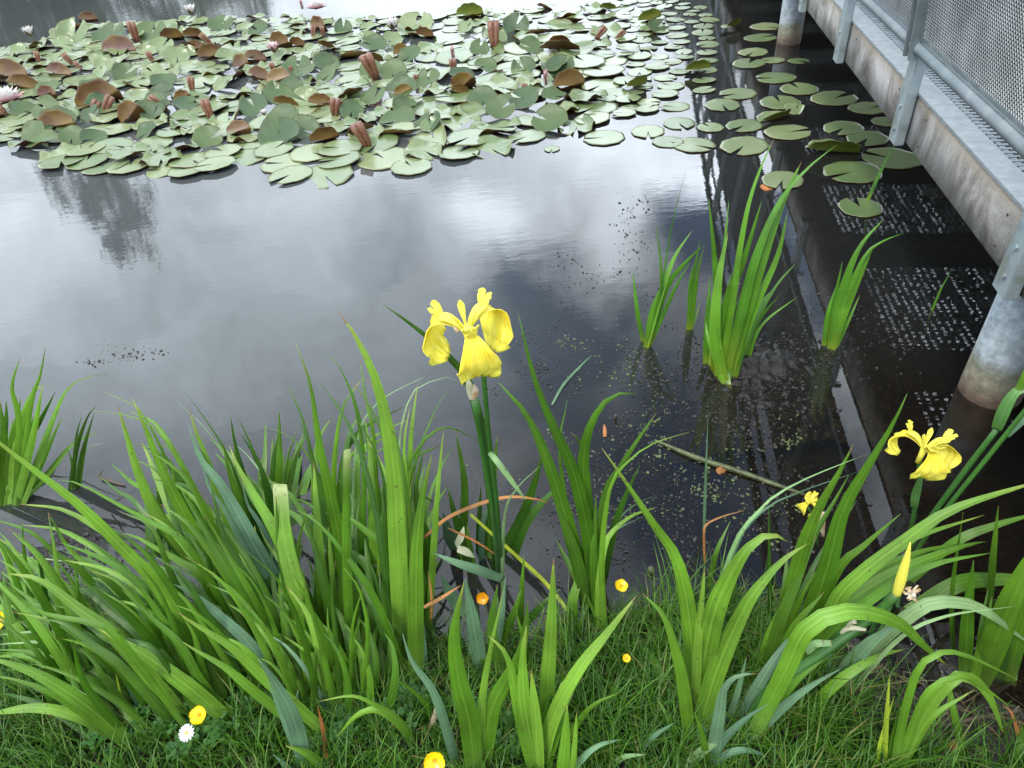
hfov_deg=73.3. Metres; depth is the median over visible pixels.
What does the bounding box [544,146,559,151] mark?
lily pad
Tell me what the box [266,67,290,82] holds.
lily pad
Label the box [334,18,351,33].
lily pad
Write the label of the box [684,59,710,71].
lily pad
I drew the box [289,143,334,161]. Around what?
lily pad
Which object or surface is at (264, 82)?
lily pad
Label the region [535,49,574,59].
lily pad
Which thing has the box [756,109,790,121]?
lily pad
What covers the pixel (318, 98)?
lily pad
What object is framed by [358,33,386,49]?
lily pad
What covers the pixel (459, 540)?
dead leaf
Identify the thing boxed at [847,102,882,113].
lily pad
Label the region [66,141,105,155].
lily pad
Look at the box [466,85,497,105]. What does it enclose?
lily pad
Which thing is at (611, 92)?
lily pad
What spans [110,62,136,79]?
lily pad
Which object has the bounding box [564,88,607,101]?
lily pad
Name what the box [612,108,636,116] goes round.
lily pad
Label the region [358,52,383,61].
lily pad
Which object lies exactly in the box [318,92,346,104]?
lily pad
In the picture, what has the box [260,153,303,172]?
lily pad
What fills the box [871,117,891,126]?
lily pad
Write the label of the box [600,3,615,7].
lily pad
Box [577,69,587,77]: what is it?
lily pad
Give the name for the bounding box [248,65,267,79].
lily pad
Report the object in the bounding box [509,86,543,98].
lily pad
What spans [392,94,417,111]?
lily pad
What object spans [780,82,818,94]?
lily pad
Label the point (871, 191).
reed
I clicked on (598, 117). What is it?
lily pad
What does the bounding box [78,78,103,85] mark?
lily pad
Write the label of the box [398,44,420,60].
lily pad
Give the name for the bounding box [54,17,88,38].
lily pad
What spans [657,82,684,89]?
lily pad
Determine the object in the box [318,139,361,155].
lily pad
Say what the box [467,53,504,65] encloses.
lily pad
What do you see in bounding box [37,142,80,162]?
lily pad
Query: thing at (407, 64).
lily pad
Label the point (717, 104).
lily pad
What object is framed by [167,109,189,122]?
lily pad
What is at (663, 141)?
lily pad
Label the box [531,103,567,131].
lily pad
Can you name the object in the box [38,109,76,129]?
lily pad
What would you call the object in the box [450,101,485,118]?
lily pad
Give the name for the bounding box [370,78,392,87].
lily pad
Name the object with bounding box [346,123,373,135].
lily pad
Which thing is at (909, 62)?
footbridge
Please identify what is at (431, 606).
dead leaf
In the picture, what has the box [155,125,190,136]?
lily pad
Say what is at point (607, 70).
lily pad
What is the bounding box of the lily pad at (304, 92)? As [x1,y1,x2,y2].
[292,86,318,105]
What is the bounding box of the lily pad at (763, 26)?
[750,22,778,29]
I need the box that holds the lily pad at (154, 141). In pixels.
[131,135,172,152]
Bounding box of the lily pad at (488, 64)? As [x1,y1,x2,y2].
[474,57,496,71]
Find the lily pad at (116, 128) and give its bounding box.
[99,123,131,134]
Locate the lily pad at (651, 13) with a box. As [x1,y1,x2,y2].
[637,8,661,22]
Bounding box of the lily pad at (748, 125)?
[725,119,762,131]
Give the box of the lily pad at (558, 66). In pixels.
[541,58,566,70]
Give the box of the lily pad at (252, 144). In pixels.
[238,138,271,148]
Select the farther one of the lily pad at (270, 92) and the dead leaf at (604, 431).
the lily pad at (270, 92)
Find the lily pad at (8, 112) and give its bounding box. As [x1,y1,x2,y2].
[0,109,12,117]
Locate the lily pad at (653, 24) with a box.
[648,19,665,33]
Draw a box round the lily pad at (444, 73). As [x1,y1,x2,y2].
[429,68,449,79]
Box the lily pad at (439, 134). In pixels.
[408,124,445,146]
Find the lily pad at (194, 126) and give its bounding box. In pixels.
[180,122,216,134]
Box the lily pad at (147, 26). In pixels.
[136,20,166,42]
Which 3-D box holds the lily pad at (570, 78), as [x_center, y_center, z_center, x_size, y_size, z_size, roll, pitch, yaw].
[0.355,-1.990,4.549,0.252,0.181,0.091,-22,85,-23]
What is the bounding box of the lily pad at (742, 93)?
[719,88,756,98]
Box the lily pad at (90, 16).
[78,11,97,22]
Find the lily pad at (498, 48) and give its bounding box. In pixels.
[488,40,504,53]
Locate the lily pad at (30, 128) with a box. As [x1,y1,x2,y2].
[21,120,44,139]
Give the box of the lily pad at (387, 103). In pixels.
[381,95,422,107]
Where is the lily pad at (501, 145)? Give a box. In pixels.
[472,135,514,158]
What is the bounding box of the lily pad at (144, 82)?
[123,77,150,86]
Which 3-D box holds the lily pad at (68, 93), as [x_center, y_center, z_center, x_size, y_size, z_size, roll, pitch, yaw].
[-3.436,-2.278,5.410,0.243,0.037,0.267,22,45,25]
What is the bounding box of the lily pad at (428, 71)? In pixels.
[426,68,443,76]
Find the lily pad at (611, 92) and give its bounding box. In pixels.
[596,88,629,101]
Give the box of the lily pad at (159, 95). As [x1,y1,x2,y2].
[144,91,165,99]
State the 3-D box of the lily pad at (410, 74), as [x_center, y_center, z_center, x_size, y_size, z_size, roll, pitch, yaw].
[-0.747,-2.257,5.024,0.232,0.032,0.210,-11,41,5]
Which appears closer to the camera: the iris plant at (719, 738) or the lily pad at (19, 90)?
the iris plant at (719, 738)
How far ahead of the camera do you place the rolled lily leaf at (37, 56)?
6.35 m
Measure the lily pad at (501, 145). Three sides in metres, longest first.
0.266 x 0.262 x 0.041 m
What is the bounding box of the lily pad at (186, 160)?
[168,152,206,167]
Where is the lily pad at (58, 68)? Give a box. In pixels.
[46,62,70,76]
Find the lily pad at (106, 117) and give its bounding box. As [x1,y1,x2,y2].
[89,111,117,122]
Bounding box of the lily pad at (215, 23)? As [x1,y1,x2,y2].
[207,14,232,30]
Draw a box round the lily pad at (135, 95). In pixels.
[119,90,148,102]
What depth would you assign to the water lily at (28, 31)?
7.04 m
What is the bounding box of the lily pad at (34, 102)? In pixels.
[27,100,40,104]
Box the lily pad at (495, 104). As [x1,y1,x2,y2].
[485,93,515,118]
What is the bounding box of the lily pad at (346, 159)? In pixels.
[317,150,361,168]
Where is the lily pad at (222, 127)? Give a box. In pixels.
[210,121,237,137]
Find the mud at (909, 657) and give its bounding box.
[870,622,976,685]
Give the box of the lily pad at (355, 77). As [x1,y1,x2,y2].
[335,73,373,86]
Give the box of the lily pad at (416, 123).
[413,111,440,131]
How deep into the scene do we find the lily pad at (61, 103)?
5.24 m
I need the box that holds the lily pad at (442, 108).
[424,103,461,118]
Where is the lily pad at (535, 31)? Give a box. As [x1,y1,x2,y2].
[515,28,549,36]
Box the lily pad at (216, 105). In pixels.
[189,100,227,115]
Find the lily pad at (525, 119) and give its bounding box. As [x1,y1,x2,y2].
[518,114,548,125]
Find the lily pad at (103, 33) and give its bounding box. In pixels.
[91,22,124,41]
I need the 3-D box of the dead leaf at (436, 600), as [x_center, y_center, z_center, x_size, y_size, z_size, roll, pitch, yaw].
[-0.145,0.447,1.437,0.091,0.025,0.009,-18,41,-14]
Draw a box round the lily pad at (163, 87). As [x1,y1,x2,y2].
[150,81,173,97]
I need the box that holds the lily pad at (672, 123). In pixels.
[663,117,694,128]
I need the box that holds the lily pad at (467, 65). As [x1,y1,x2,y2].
[447,63,479,69]
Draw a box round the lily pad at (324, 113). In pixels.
[308,107,341,122]
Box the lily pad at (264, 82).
[258,80,278,84]
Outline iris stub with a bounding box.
[801,620,865,686]
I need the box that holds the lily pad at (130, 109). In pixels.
[117,100,145,122]
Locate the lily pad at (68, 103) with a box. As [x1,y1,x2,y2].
[63,99,89,109]
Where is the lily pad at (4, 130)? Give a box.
[0,120,27,133]
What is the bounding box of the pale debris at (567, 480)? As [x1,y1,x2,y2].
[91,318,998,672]
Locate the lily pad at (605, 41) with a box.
[589,37,611,49]
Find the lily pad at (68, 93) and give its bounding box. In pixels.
[57,89,76,99]
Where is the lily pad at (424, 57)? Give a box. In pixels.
[415,51,437,61]
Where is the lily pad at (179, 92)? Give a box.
[174,89,190,97]
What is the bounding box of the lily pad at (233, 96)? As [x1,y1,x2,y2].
[218,86,253,98]
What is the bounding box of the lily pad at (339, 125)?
[324,116,357,131]
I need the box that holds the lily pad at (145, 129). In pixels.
[135,121,155,138]
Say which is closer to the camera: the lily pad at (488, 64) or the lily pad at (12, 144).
the lily pad at (12, 144)
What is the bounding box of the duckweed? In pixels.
[466,330,821,554]
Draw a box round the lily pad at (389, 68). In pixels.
[379,58,406,78]
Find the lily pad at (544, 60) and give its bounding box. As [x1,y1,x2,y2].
[518,58,547,67]
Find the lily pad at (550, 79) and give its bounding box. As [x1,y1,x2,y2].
[529,75,557,87]
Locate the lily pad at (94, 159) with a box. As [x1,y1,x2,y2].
[64,153,106,169]
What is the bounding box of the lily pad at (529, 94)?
[508,85,538,107]
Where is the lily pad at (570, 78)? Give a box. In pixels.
[553,68,584,90]
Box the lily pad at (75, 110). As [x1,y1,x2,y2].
[37,105,80,119]
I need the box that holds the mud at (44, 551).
[0,525,120,580]
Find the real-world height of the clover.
0.088 m
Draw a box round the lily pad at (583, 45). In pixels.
[560,40,596,55]
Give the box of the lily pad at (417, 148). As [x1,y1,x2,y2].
[404,139,442,159]
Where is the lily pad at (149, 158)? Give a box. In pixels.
[138,148,183,165]
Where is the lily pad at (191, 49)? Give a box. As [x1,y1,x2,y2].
[179,44,194,53]
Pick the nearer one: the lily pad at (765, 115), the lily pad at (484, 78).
the lily pad at (765, 115)
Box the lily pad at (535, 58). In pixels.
[506,55,538,61]
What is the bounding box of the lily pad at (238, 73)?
[213,70,245,81]
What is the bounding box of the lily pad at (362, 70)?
[359,59,380,76]
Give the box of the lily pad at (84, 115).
[80,104,99,121]
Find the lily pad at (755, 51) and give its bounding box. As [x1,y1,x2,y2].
[738,48,767,56]
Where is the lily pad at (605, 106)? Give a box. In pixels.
[573,100,617,114]
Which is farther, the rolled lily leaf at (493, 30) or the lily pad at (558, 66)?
the rolled lily leaf at (493, 30)
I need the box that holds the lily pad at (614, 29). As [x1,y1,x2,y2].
[589,22,624,39]
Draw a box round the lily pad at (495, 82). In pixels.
[476,74,517,93]
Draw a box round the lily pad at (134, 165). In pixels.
[105,157,147,173]
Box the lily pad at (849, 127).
[823,121,864,134]
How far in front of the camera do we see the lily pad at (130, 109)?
4.74 m
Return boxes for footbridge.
[777,0,1023,409]
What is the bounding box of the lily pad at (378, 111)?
[357,106,390,121]
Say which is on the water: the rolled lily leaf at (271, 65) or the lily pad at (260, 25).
the lily pad at (260, 25)
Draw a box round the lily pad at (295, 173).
[267,165,312,183]
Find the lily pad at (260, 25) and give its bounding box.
[248,19,267,34]
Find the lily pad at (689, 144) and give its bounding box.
[674,137,715,151]
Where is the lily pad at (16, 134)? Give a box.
[0,131,21,141]
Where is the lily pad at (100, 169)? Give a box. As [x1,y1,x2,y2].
[81,158,129,174]
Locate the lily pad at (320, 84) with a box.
[313,80,345,89]
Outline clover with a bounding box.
[81,672,599,763]
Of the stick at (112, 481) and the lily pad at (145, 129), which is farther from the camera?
the lily pad at (145, 129)
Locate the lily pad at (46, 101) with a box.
[31,94,58,118]
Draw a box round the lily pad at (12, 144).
[7,140,36,147]
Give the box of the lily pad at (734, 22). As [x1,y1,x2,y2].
[721,18,740,27]
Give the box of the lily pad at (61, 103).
[43,100,63,108]
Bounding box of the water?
[0,0,1023,711]
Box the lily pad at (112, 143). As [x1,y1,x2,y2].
[90,137,133,153]
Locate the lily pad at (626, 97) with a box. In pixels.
[615,94,640,101]
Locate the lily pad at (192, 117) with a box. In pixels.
[169,110,216,128]
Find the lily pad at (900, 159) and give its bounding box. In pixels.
[861,147,921,168]
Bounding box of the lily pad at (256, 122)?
[248,113,268,128]
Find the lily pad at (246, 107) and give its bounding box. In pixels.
[238,93,267,116]
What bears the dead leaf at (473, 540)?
attached to the iris plant at (480, 357)
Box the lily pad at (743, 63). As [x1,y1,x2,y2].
[732,58,764,67]
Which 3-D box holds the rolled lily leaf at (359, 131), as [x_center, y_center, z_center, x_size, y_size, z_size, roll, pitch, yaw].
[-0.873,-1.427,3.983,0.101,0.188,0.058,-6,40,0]
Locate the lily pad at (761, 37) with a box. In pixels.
[744,33,776,41]
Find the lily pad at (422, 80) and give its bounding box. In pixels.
[416,68,439,87]
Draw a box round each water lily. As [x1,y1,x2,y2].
[0,85,24,104]
[20,26,34,37]
[184,4,195,15]
[266,41,279,52]
[305,0,325,8]
[385,16,399,30]
[450,45,454,58]
[543,69,547,85]
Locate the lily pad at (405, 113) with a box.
[379,105,414,126]
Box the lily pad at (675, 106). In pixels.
[661,102,689,110]
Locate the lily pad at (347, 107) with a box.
[339,99,363,117]
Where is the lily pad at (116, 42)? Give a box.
[102,34,135,54]
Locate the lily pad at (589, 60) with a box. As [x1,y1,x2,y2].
[566,54,605,67]
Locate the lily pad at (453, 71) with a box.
[449,67,474,77]
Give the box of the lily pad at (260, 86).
[242,81,276,96]
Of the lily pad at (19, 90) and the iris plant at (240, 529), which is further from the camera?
the lily pad at (19, 90)
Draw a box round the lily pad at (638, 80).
[622,74,646,87]
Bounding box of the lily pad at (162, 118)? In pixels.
[130,113,172,129]
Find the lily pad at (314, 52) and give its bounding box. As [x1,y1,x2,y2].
[311,50,345,58]
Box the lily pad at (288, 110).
[265,103,298,133]
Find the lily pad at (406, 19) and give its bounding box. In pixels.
[396,12,432,30]
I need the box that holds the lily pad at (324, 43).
[318,40,335,48]
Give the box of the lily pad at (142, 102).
[135,99,148,106]
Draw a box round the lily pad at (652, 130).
[631,124,664,137]
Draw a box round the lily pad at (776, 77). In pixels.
[756,72,796,82]
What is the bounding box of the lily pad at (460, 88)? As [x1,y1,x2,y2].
[449,83,468,92]
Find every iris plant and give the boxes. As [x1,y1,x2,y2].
[0,346,101,506]
[0,442,360,744]
[0,514,119,690]
[0,560,235,717]
[0,618,155,753]
[67,407,102,490]
[91,391,321,667]
[173,552,398,726]
[257,658,328,767]
[258,343,408,681]
[284,629,348,681]
[311,310,477,686]
[318,676,432,746]
[383,287,551,593]
[402,583,522,767]
[441,558,563,719]
[489,595,636,767]
[498,314,687,636]
[557,692,622,767]
[602,449,865,763]
[607,659,768,767]
[633,171,702,347]
[686,242,703,329]
[703,139,834,384]
[731,394,1023,744]
[740,542,920,730]
[796,491,824,543]
[822,221,902,349]
[854,649,1021,767]
[866,370,1023,637]
[885,420,961,607]
[903,506,1023,767]
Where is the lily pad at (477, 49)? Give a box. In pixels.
[470,38,489,54]
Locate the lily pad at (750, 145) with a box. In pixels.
[719,136,768,155]
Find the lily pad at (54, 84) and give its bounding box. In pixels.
[32,79,61,99]
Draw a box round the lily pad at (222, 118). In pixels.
[207,109,239,123]
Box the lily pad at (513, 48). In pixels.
[502,42,528,54]
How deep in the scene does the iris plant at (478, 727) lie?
1.16 m
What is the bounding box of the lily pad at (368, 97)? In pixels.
[360,83,385,105]
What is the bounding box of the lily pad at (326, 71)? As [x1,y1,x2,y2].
[316,61,338,81]
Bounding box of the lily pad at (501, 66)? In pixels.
[496,61,524,71]
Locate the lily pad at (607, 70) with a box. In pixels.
[582,65,625,76]
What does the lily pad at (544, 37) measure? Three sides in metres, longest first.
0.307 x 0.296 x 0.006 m
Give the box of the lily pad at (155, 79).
[150,73,176,84]
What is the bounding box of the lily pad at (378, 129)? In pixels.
[347,124,384,140]
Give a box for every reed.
[703,423,707,527]
[866,146,893,200]
[931,269,951,310]
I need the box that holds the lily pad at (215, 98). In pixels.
[194,94,228,103]
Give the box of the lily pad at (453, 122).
[440,108,481,131]
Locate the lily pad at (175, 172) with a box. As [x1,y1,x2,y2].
[167,162,205,176]
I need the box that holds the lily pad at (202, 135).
[192,125,222,148]
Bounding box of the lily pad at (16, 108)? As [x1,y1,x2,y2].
[8,100,33,116]
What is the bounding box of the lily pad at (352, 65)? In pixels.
[336,61,360,70]
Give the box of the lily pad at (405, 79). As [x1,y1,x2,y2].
[388,75,416,97]
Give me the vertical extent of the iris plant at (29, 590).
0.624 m
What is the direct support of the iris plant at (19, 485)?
in the water
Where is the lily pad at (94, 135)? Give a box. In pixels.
[79,129,107,145]
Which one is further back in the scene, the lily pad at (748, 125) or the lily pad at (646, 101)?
the lily pad at (646, 101)
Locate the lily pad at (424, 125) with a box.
[419,115,441,132]
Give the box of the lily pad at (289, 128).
[257,117,299,146]
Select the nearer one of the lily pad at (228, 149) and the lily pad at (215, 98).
the lily pad at (228, 149)
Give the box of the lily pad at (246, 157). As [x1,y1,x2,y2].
[229,148,264,165]
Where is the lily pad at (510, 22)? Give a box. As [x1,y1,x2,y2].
[502,12,528,32]
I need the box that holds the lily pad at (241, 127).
[226,120,250,135]
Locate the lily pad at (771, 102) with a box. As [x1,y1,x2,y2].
[760,95,800,108]
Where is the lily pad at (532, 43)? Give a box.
[519,35,543,54]
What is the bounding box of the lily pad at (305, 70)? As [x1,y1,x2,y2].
[294,63,314,76]
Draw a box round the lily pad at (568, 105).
[559,101,579,110]
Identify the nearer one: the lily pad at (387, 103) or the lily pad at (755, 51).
the lily pad at (387, 103)
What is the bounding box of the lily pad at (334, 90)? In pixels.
[318,87,341,93]
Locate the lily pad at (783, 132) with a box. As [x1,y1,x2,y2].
[763,124,810,139]
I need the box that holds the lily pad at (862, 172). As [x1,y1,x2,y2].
[823,161,881,182]
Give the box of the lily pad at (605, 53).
[588,50,615,57]
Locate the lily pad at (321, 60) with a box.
[312,51,340,68]
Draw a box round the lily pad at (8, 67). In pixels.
[0,58,26,78]
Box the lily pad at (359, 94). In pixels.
[347,91,365,98]
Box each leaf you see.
[0,103,7,114]
[33,51,40,62]
[61,52,73,65]
[73,60,81,69]
[90,98,101,111]
[102,94,114,109]
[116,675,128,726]
[126,21,139,42]
[145,51,154,62]
[147,94,168,110]
[186,76,194,89]
[198,32,211,42]
[198,98,212,117]
[268,62,274,68]
[311,24,315,35]
[318,708,327,759]
[319,26,324,36]
[330,97,340,115]
[350,121,371,146]
[359,52,379,79]
[423,495,548,537]
[424,585,460,608]
[427,571,432,619]
[434,553,504,581]
[448,527,504,561]
[449,58,456,68]
[454,527,464,547]
[457,546,474,557]
[469,514,588,637]
[487,21,498,48]
[551,355,591,404]
[596,25,607,38]
[603,425,606,436]
[616,29,625,37]
[703,510,744,563]
[716,466,725,473]
[760,184,771,190]
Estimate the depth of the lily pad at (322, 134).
4.12 m
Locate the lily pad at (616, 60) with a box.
[601,56,627,64]
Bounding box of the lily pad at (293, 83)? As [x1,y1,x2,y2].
[276,75,303,93]
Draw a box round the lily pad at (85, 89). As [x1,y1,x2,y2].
[74,79,122,107]
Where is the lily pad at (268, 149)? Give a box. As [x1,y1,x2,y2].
[254,140,293,157]
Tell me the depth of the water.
2.63 m
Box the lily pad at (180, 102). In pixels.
[171,95,198,109]
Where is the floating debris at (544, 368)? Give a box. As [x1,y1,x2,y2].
[60,192,979,706]
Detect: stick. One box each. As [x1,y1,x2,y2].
[99,470,124,485]
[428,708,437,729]
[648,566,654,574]
[654,439,803,495]
[943,709,1020,727]
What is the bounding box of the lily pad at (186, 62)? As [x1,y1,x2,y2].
[171,60,200,67]
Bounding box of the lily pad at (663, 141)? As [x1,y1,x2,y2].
[652,136,683,147]
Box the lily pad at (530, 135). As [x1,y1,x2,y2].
[508,129,545,142]
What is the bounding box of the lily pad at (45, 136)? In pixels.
[25,129,57,146]
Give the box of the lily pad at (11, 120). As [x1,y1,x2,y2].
[0,112,34,126]
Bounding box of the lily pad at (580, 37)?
[566,34,595,42]
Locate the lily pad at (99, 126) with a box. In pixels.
[85,124,112,129]
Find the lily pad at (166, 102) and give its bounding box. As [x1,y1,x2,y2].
[154,98,170,118]
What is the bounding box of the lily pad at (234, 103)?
[220,98,253,111]
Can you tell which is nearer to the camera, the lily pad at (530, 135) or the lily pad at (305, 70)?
the lily pad at (530, 135)
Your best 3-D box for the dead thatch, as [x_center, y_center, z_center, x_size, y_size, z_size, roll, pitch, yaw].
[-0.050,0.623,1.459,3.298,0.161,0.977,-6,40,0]
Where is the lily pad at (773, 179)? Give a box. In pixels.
[762,171,803,188]
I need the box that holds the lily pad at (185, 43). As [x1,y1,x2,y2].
[181,41,194,45]
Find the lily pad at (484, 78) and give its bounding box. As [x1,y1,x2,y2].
[475,72,514,84]
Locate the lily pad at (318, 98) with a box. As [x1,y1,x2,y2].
[308,93,329,106]
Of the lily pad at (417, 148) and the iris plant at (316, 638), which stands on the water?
the lily pad at (417, 148)
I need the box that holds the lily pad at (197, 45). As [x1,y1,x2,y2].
[189,39,201,50]
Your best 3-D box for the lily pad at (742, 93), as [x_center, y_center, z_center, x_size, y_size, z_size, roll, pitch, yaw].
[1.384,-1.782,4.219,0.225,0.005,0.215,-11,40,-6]
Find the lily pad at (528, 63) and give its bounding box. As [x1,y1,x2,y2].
[511,56,535,74]
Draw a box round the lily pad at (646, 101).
[637,98,660,104]
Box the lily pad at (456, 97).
[434,89,472,102]
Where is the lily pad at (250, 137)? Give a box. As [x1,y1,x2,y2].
[226,125,257,141]
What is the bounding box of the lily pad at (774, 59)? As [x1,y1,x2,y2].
[761,57,784,62]
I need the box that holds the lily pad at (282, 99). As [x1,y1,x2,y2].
[272,95,298,105]
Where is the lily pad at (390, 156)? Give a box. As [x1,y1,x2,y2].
[357,147,411,169]
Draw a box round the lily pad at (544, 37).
[538,33,569,41]
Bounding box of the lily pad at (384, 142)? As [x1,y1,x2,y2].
[358,133,398,153]
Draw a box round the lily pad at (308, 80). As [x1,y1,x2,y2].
[277,74,316,85]
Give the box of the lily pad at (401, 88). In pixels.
[394,84,411,94]
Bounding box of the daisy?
[178,724,218,762]
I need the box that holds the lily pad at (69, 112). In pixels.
[38,106,76,130]
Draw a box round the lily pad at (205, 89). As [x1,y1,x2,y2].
[170,86,209,97]
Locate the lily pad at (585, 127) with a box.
[557,115,595,134]
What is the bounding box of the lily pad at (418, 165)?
[390,157,431,174]
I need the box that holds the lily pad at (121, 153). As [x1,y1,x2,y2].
[105,141,150,159]
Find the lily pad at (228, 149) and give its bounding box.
[204,144,241,157]
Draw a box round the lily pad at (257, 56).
[244,49,266,63]
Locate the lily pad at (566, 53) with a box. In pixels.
[554,50,575,57]
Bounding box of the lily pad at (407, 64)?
[403,61,414,68]
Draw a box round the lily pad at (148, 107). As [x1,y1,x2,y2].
[140,101,166,118]
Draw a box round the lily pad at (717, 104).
[705,98,740,110]
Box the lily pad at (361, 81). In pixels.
[329,77,369,91]
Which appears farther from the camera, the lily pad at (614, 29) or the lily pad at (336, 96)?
the lily pad at (614, 29)
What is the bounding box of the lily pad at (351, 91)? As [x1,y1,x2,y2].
[338,86,362,97]
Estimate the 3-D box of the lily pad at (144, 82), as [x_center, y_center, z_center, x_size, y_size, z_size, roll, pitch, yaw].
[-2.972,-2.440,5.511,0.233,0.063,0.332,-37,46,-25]
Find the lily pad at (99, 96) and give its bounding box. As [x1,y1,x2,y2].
[83,92,115,107]
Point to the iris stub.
(813, 645)
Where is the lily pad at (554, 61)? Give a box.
[545,54,574,75]
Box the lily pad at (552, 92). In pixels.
[541,86,565,99]
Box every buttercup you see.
[0,612,3,628]
[189,705,224,740]
[424,752,444,767]
[476,592,488,614]
[615,579,627,607]
[623,654,630,671]
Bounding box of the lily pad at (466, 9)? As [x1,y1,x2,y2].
[456,2,483,17]
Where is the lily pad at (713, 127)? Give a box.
[697,122,723,131]
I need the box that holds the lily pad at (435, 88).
[419,82,452,93]
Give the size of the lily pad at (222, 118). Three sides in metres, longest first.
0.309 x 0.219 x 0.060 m
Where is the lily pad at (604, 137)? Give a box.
[583,130,624,144]
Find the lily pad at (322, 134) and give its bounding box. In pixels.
[309,126,339,143]
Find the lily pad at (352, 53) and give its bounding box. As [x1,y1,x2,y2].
[338,50,366,57]
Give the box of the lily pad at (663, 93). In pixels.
[652,89,678,97]
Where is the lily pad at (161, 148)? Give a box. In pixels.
[157,139,198,154]
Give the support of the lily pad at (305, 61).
on the water
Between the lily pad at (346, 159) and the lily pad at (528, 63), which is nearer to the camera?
the lily pad at (346, 159)
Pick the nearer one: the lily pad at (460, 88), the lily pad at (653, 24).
the lily pad at (460, 88)
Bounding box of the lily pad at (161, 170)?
[146,163,179,178]
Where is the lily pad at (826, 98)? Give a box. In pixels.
[810,91,857,105]
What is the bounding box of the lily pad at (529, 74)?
[505,69,540,77]
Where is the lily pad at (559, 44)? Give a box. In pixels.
[539,40,579,49]
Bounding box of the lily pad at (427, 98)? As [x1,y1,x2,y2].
[417,96,440,103]
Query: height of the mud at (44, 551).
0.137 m
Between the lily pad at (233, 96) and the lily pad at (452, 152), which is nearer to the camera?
the lily pad at (452, 152)
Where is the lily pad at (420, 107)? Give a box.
[412,100,454,115]
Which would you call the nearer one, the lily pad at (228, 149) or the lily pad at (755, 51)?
the lily pad at (228, 149)
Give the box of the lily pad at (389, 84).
[386,71,407,92]
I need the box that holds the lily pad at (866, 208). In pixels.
[838,198,882,217]
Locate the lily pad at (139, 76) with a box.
[119,73,143,83]
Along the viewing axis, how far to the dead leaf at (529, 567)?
1.58 m
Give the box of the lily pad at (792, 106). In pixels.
[784,102,804,114]
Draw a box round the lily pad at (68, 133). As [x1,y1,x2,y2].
[57,124,83,144]
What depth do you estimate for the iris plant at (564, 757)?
1.17 m
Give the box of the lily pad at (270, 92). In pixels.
[263,80,293,103]
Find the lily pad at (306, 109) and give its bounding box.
[293,104,329,114]
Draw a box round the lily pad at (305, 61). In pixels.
[281,55,310,75]
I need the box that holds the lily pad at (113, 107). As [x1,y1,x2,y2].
[98,103,119,113]
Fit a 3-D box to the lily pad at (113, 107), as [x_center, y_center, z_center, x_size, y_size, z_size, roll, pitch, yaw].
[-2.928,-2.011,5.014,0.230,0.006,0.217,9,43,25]
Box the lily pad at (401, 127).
[382,122,419,132]
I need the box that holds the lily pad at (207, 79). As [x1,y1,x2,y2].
[184,74,221,88]
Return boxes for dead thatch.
[0,578,1023,767]
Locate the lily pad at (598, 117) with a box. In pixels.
[574,111,609,124]
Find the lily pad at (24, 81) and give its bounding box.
[6,74,38,88]
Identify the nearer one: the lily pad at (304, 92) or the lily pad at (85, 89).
the lily pad at (304, 92)
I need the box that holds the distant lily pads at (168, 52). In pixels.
[0,0,719,109]
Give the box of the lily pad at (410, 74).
[407,68,422,77]
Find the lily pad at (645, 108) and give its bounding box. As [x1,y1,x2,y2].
[636,104,659,111]
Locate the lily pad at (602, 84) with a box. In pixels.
[581,79,620,91]
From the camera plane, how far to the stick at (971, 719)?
1.33 m
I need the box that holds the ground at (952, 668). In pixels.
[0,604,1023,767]
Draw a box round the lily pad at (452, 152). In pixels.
[438,145,479,158]
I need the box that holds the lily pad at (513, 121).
[470,115,520,135]
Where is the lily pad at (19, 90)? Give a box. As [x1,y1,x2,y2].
[12,88,33,93]
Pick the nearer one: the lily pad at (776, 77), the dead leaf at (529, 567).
the dead leaf at (529, 567)
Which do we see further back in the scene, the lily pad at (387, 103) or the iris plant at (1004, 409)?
the lily pad at (387, 103)
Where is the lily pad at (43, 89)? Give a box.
[36,85,57,97]
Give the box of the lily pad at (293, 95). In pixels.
[287,92,304,100]
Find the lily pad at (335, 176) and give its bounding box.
[307,162,353,188]
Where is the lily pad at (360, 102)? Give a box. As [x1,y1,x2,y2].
[340,98,367,107]
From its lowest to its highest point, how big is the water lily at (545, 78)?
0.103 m
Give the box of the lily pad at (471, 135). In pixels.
[446,128,493,145]
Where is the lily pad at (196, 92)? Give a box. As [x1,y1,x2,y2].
[172,91,215,104]
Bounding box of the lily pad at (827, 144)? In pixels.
[805,138,861,152]
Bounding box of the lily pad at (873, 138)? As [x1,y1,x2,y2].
[846,130,888,145]
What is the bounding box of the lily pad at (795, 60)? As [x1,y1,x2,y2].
[788,58,808,63]
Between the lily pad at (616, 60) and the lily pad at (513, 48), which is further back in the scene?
the lily pad at (513, 48)
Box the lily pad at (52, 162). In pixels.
[37,154,84,168]
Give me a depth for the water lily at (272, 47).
5.71 m
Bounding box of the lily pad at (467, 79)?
[450,72,475,89]
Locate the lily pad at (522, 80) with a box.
[506,77,540,90]
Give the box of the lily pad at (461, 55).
[434,48,473,64]
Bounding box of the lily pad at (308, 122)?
[292,114,319,139]
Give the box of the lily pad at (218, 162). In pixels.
[194,155,235,170]
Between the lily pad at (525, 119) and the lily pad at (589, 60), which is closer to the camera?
the lily pad at (525, 119)
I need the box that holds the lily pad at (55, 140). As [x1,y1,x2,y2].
[49,136,59,142]

